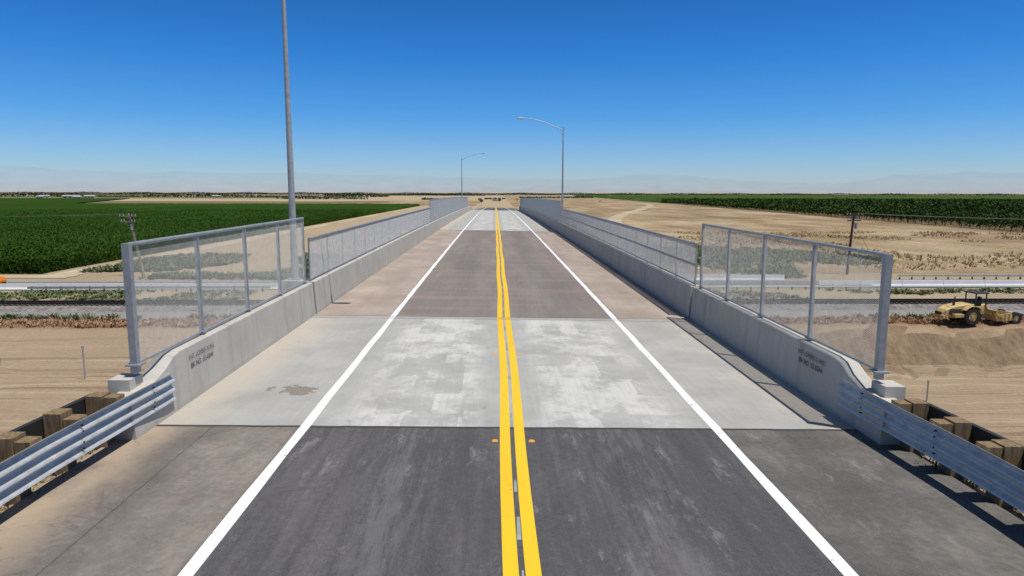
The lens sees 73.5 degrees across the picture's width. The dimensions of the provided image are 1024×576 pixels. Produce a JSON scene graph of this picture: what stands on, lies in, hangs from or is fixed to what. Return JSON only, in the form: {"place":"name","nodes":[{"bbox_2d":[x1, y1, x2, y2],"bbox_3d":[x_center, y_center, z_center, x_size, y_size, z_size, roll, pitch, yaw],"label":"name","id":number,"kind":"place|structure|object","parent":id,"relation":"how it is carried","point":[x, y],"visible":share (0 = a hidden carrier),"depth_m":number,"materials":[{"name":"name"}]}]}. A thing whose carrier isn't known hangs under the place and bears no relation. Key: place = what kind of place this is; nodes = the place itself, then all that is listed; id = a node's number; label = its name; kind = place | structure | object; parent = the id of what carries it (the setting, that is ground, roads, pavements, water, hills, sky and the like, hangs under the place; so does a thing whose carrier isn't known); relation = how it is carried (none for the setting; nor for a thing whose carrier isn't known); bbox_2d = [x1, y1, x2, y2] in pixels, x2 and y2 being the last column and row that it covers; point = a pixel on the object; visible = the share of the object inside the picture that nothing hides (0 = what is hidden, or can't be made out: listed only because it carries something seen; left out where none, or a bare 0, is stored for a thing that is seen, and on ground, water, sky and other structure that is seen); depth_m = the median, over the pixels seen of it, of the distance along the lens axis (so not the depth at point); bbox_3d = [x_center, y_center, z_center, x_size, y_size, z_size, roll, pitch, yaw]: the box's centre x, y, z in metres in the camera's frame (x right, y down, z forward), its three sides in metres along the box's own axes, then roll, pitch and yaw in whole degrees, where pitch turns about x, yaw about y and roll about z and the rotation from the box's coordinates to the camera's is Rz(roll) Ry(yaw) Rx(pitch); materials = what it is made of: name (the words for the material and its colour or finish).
{"place":"outdoors","nodes":[
{"label":"outdoors","id":0,"kind":"place"},
{"bbox_2d":[0,275,77,277],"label":"field track","id":1,"kind":"structure","parent":0,"point":[36,276],"depth_m":107.06,"materials":[{"name":"soil"}]},
{"bbox_2d":[0,198,126,202],"bbox_3d":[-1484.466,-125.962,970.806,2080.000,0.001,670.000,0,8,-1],"label":"crop strip","id":2,"kind":"object","parent":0,"point":[41,200],"visible":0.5,"depth_m":943.29,"materials":[{"name":"green plant"}]},
{"bbox_2d":[15,194,195,194],"bbox_3d":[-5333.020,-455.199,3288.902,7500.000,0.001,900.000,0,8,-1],"label":"crop strip","id":3,"kind":"object","parent":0,"point":[119,194],"visible":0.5,"depth_m":3296.70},
{"bbox_2d":[0,197,332,198],"bbox_3d":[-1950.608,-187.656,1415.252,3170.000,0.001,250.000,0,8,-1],"label":"fallow field","id":4,"kind":"structure","parent":0,"point":[169,198],"depth_m":1389.04,"materials":[{"name":"beige soil"}]},
{"bbox_2d":[36,195,46,197],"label":"farm building","id":5,"kind":"structure","parent":4,"relation":"on","point":[40,196],"depth_m":1414.99,"materials":[{"name":"metal"}]},
{"bbox_2d":[62,195,81,197],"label":"farm building","id":6,"kind":"structure","parent":4,"relation":"on","point":[66,196],"depth_m":1470.28,"materials":[{"name":"metal"}]},
{"bbox_2d":[84,195,96,197],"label":"farm building","id":7,"kind":"structure","parent":4,"relation":"on","point":[90,196],"depth_m":1475.33,"materials":[{"name":"metal"}]},
{"bbox_2d":[3,195,344,195],"bbox_3d":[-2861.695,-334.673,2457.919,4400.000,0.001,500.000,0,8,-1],"label":"crop strip","id":8,"kind":"object","parent":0,"point":[199,195],"depth_m":2551.29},
{"bbox_2d":[0,196,362,197],"bbox_3d":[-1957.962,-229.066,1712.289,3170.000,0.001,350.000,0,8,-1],"label":"crop strip","id":9,"kind":"object","parent":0,"point":[177,197],"visible":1,"depth_m":1641.54,"materials":[{"name":"green plant"}]},
{"bbox_2d":[64,193,312,193],"bbox_3d":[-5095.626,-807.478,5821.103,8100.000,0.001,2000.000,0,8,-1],"label":"crop strip","id":10,"kind":"object","parent":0,"point":[186,193],"depth_m":5614.80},
{"bbox_2d":[0,203,419,273],"bbox_3d":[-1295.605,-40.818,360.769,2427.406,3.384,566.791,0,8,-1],"label":"corn field","id":11,"kind":"structure","parent":0,"point":[48,238],"depth_m":231.69,"materials":[{"name":"green plant"}]},
{"bbox_2d":[81,201,389,202],"bbox_3d":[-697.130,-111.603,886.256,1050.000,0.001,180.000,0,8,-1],"label":"crop strip","id":12,"kind":"object","parent":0,"point":[234,201],"visible":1,"depth_m":922.99,"materials":[{"name":"green plant"}]},
{"bbox_2d":[48,205,428,274],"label":"field track","id":13,"kind":"structure","parent":0,"point":[73,272],"depth_m":180.01,"materials":[{"name":"soil"}]},
{"bbox_2d":[248,201,478,205],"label":"dirt lot","id":14,"kind":"structure","parent":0,"point":[470,203],"depth_m":813.74,"materials":[{"name":"beige soil"}]},
{"bbox_2d":[4,192,1007,195],"bbox_3d":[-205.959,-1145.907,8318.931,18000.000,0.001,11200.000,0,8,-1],"label":"farmland","id":15,"kind":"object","parent":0,"point":[486,195],"visible":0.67,"depth_m":3846.43,"materials":[{"name":"green plant"}]},
{"bbox_2d":[0,199,1023,575],"bbox_3d":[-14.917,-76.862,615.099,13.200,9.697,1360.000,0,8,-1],"label":"road","id":16,"kind":"structure","parent":0,"point":[482,391],"depth_m":10.58,"materials":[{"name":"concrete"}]},
{"bbox_2d":[517,117,563,208],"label":"street lamp","id":17,"kind":"object","parent":16,"relation":"on","point":[562,158],"visible":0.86,"depth_m":73.40,"materials":[{"name":"metal"}]},
{"bbox_2d":[0,192,1023,445],"bbox_3d":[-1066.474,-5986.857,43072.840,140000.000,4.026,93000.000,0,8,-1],"label":"ground","id":18,"kind":"structure","parent":0,"point":[972,374],"depth_m":64.53,"materials":[{"name":"soil"},{"name":"road paint"}]},
{"bbox_2d":[81,346,85,378],"bbox_3d":[-32.478,5.827,52.021,0.167,2.925,0.111,3,8,21],"label":"marker post","id":19,"kind":"object","parent":18,"relation":"on","point":[82,347],"visible":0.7,"depth_m":51.95,"materials":[{"name":"metal"}]},
{"bbox_2d":[0,315,222,327],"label":"weeds","id":20,"kind":"object","parent":18,"relation":"on","point":[43,321],"visible":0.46,"depth_m":68.94,"materials":[{"name":"brown plant"}]},
{"bbox_2d":[0,312,231,320],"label":"shrubs","id":21,"kind":"object","parent":18,"relation":"on","point":[88,316],"visible":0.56,"depth_m":71.62,"materials":[{"name":"brown plant"}]},
{"bbox_2d":[0,289,256,299],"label":"shrubs","id":22,"kind":"object","parent":18,"relation":"on","point":[45,294],"visible":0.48,"depth_m":87.36,"materials":[{"name":"green plant"}]},
{"bbox_2d":[119,213,166,276],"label":"utility pole","id":23,"kind":"object","parent":18,"relation":"on","point":[130,221],"visible":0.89,"depth_m":106.67,"materials":[{"name":"brown wood"}]},
{"bbox_2d":[14,213,1006,218],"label":"power line","id":24,"kind":"object","parent":23,"relation":"attached to","point":[852,213],"visible":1,"depth_m":110.97,"materials":[{"name":"black metal"}]},
{"bbox_2d":[27,286,270,291],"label":"guardrail","id":25,"kind":"object","parent":18,"relation":"on","point":[90,287],"visible":0.61,"depth_m":91.18,"materials":[{"name":"metal"}]},
{"bbox_2d":[0,193,388,196],"bbox_3d":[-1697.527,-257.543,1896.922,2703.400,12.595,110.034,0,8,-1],"label":"tree belt","id":26,"kind":"object","parent":18,"relation":"on","point":[237,195],"visible":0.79,"depth_m":1915.47,"materials":[{"name":"green plant"}]},
{"bbox_2d":[77,252,356,279],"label":"shrubs","id":27,"kind":"object","parent":18,"relation":"on","point":[117,267],"visible":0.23,"depth_m":116.31,"materials":[{"name":"green plant"}]},
{"bbox_2d":[276,196,367,198],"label":"tree belt","id":28,"kind":"object","parent":18,"relation":"on","point":[284,197],"visible":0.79,"depth_m":1316.57,"materials":[{"name":"green plant"}]},
{"bbox_2d":[324,193,485,195],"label":"tree belt","id":29,"kind":"object","parent":18,"relation":"on","point":[457,194],"visible":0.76,"depth_m":2807.35,"materials":[{"name":"green plant"}]},
{"bbox_2d":[0,192,1021,195],"bbox_3d":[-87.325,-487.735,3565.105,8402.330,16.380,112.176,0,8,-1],"label":"tree belt","id":30,"kind":"object","parent":18,"relation":"on","point":[240,193],"visible":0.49,"depth_m":3554.31,"materials":[{"name":"green plant"}]},
{"bbox_2d":[0,298,1023,311],"bbox_3d":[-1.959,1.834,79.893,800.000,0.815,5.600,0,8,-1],"label":"railway track","id":31,"kind":"structure","parent":18,"relation":"on","point":[120,306],"depth_m":78.64,"materials":[{"name":"grey metal"}]},
{"bbox_2d":[0,191,1023,194],"bbox_3d":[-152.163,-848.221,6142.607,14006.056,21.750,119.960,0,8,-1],"label":"tree belt","id":32,"kind":"object","parent":18,"relation":"on","point":[515,193],"visible":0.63,"depth_m":6131.12,"materials":[{"name":"green plant"}]},
{"bbox_2d":[0,450,1023,520],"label":"road embankment","id":33,"kind":"structure","parent":18,"relation":"on","point":[47,480],"depth_m":9.88,"materials":[{"name":"brown soil"}]},
{"bbox_2d":[0,453,87,510],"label":"gravel","id":34,"kind":"structure","parent":33,"relation":"on","point":[32,486],"depth_m":9.66,"materials":[{"name":"gravel"}]},
{"bbox_2d":[0,439,110,517],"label":"roadside weeds","id":35,"kind":"object","parent":33,"relation":"on","point":[89,453],"visible":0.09,"depth_m":9.88,"materials":[{"name":"brown plant"}]},
{"bbox_2d":[0,371,176,505],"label":"guardrail","id":36,"kind":"object","parent":33,"relation":"on","point":[45,445],"visible":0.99,"depth_m":9.91,"materials":[{"name":"metal"}]},
{"bbox_2d":[838,378,1023,512],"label":"guardrail","id":37,"kind":"object","parent":33,"relation":"on","point":[991,463],"visible":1,"depth_m":10.22,"materials":[{"name":"metal"}]},
{"bbox_2d":[900,445,1013,509],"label":"roadside weeds","id":38,"kind":"object","parent":33,"relation":"on","point":[962,479],"visible":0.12,"depth_m":10.34,"materials":[{"name":"plant"}]},
{"bbox_2d":[925,455,1023,520],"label":"gravel","id":39,"kind":"structure","parent":33,"relation":"on","point":[1020,513],"depth_m":9.39,"materials":[{"name":"gravel"}]},
{"bbox_2d":[970,481,1020,516],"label":"roadside weeds","id":40,"kind":"object","parent":33,"relation":"on","point":[978,487],"depth_m":10.08,"materials":[{"name":"plant"}]},
{"bbox_2d":[519,195,592,197],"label":"tree belt","id":41,"kind":"object","parent":18,"relation":"on","point":[583,196],"visible":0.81,"depth_m":1682.58,"materials":[{"name":"green plant"}]},
{"bbox_2d":[629,245,897,277],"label":"shrubs","id":42,"kind":"object","parent":18,"relation":"on","point":[758,258],"visible":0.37,"depth_m":134.01,"materials":[{"name":"plant"}]},
{"bbox_2d":[699,284,871,289],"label":"guardrail","id":43,"kind":"object","parent":18,"relation":"on","point":[862,285],"visible":0.29,"depth_m":94.36,"materials":[{"name":"metal"}]},
{"bbox_2d":[576,195,1023,231],"bbox_3d":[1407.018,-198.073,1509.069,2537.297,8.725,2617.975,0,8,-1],"label":"orchard","id":44,"kind":"object","parent":18,"relation":"on","point":[979,209],"visible":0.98,"depth_m":486.05,"materials":[{"name":"green plant"}]},
{"bbox_2d":[613,230,1023,272],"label":"dry grass tufts","id":45,"kind":"object","parent":18,"relation":"on","point":[796,234],"visible":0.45,"depth_m":157.56,"materials":[{"name":"plant"}]},
{"bbox_2d":[845,213,876,274],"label":"utility pole","id":46,"kind":"object","parent":18,"relation":"on","point":[854,225],"visible":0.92,"depth_m":110.98,"materials":[{"name":"wood"}]},
{"bbox_2d":[709,287,1023,298],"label":"shrubs","id":47,"kind":"object","parent":18,"relation":"on","point":[909,291],"visible":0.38,"depth_m":91.80,"materials":[{"name":"plant"}]},
{"bbox_2d":[769,314,1023,323],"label":"weeds","id":48,"kind":"object","parent":18,"relation":"on","point":[931,319],"visible":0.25,"depth_m":71.05,"materials":[{"name":"brown plant"}]},
{"bbox_2d":[770,311,1023,320],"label":"shrubs","id":49,"kind":"object","parent":18,"relation":"on","point":[906,315],"visible":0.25,"depth_m":73.04,"materials":[{"name":"brown plant"}]},
{"bbox_2d":[926,380,929,400],"bbox_3d":[33.660,8.420,55.535,0.167,1.925,0.111,3,8,21],"label":"marker post","id":50,"kind":"object","parent":18,"relation":"on","point":[928,381],"visible":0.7,"depth_m":55.46,"materials":[{"name":"metal"}]},
{"bbox_2d":[897,274,1023,279],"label":"guardrail","id":51,"kind":"object","parent":18,"relation":"on","point":[971,276],"visible":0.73,"depth_m":106.02,"materials":[{"name":"metal"}]},
{"bbox_2d":[931,290,1021,325],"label":"wheel tractor scraper","id":52,"kind":"object","parent":18,"relation":"on","point":[975,311],"visible":0.98,"depth_m":69.54,"materials":[{"name":"painted steel"},{"name":"rubber"}]},
{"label":"road bridge","id":53,"kind":"object","parent":18,"relation":"on","visible":0},
{"bbox_2d":[107,206,471,439],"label":"bridge barrier","id":54,"kind":"object","parent":53,"relation":"on","point":[198,364],"visible":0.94,"depth_m":16.18,"materials":[{"name":"concrete"}]},
{"bbox_2d":[121,217,307,372],"bbox_3d":[-6.575,-0.405,16.801,0.240,2.276,10.745,0,8,-1],"label":"chain link fence","id":55,"kind":"object","parent":54,"relation":"on","point":[136,363],"visible":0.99,"depth_m":14.31,"materials":[{"name":"metal"}]},
{"bbox_2d":[281,0,307,291],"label":"street lamp","id":56,"kind":"object","parent":54,"relation":"on","point":[291,194],"visible":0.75,"depth_m":22.23,"materials":[{"name":"metal"}]},
{"bbox_2d":[307,207,430,280],"bbox_3d":[-7.240,-3.893,43.842,0.108,1.621,42.755,0,8,-1],"label":"chain link fence","id":57,"kind":"object","parent":54,"relation":"on","point":[383,231],"visible":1,"depth_m":30.81,"materials":[{"name":"metal"}]},
{"bbox_2d":[430,197,467,222],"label":"chain link fence","id":58,"kind":"object","parent":54,"relation":"on","point":[440,207],"visible":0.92,"depth_m":84.86,"materials":[{"name":"metal"}]},
{"bbox_2d":[519,206,905,444],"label":"bridge barrier","id":59,"kind":"object","parent":53,"relation":"on","point":[814,371],"visible":0.88,"depth_m":16.70,"materials":[{"name":"concrete"}]},
{"bbox_2d":[520,198,560,221],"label":"chain link fence","id":60,"kind":"object","parent":59,"relation":"on","point":[549,208],"visible":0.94,"depth_m":93.36,"materials":[{"name":"metal"}]},
{"bbox_2d":[560,208,697,285],"bbox_3d":[5.600,-4.113,46.907,0.108,1.621,48.255,0,8,-1],"label":"chain link fence","id":61,"kind":"object","parent":59,"relation":"on","point":[603,230],"visible":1,"depth_m":31.56,"materials":[{"name":"metal"}]},
{"bbox_2d":[698,223,893,379],"bbox_3d":[6.341,-0.245,17.143,0.240,2.276,10.745,0,8,-1],"label":"chain link fence","id":62,"kind":"object","parent":59,"relation":"on","point":[878,368],"visible":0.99,"depth_m":14.67,"materials":[{"name":"metal"}]},
{"bbox_2d":[0,0,1023,193],"label":"sky","id":63,"kind":"structure","parent":0,"point":[647,96],"materials":[{"name":"blue"}]},
{"bbox_2d":[6,280,1023,287],"bbox_3d":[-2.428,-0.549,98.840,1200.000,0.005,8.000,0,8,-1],"label":"highway","id":64,"kind":"structure","parent":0,"point":[35,282],"depth_m":100.11,"materials":[{"name":"grey asphalt"}]},
{"bbox_2d":[0,276,6,283],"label":"road roller","id":65,"kind":"object","parent":64,"relation":"on","point":[3,279],"visible":0.69,"depth_m":94.59,"materials":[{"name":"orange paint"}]},
{"bbox_2d":[0,275,1023,289],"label":"concrete barrier","id":66,"kind":"object","parent":64,"relation":"on","point":[893,283],"visible":0.33,"depth_m":97.57,"materials":[{"name":"white concrete"}]},
{"bbox_2d":[368,199,719,268],"bbox_3d":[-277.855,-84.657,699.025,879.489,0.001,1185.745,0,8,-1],"label":"dirt road","id":67,"kind":"structure","parent":0,"point":[617,217],"depth_m":398.78,"materials":[{"name":"soil"}]},
{"bbox_2d":[526,194,764,194],"bbox_3d":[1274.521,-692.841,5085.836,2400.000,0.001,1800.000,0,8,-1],"label":"crop strip","id":68,"kind":"object","parent":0,"point":[671,194],"depth_m":5443.35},
{"bbox_2d":[503,196,1023,272],"bbox_3d":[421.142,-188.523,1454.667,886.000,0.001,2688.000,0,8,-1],"label":"dry grass field","id":69,"kind":"structure","parent":0,"point":[666,219],"depth_m":238.55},
{"bbox_2d":[618,199,1023,232],"bbox_3d":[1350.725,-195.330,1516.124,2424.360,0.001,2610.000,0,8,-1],"label":"orchard floor","id":70,"kind":"structure","parent":0,"point":[955,224],"depth_m":333.64,"materials":[{"name":"soil"}]},
{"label":"road embankment","id":71,"kind":"object","parent":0,"visible":0},
{"bbox_2d":[461,153,485,196],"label":"street lamp","id":72,"kind":"object","parent":71,"relation":"on","point":[461,172],"visible":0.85,"depth_m":137.81,"materials":[{"name":"metal"}]}
]}

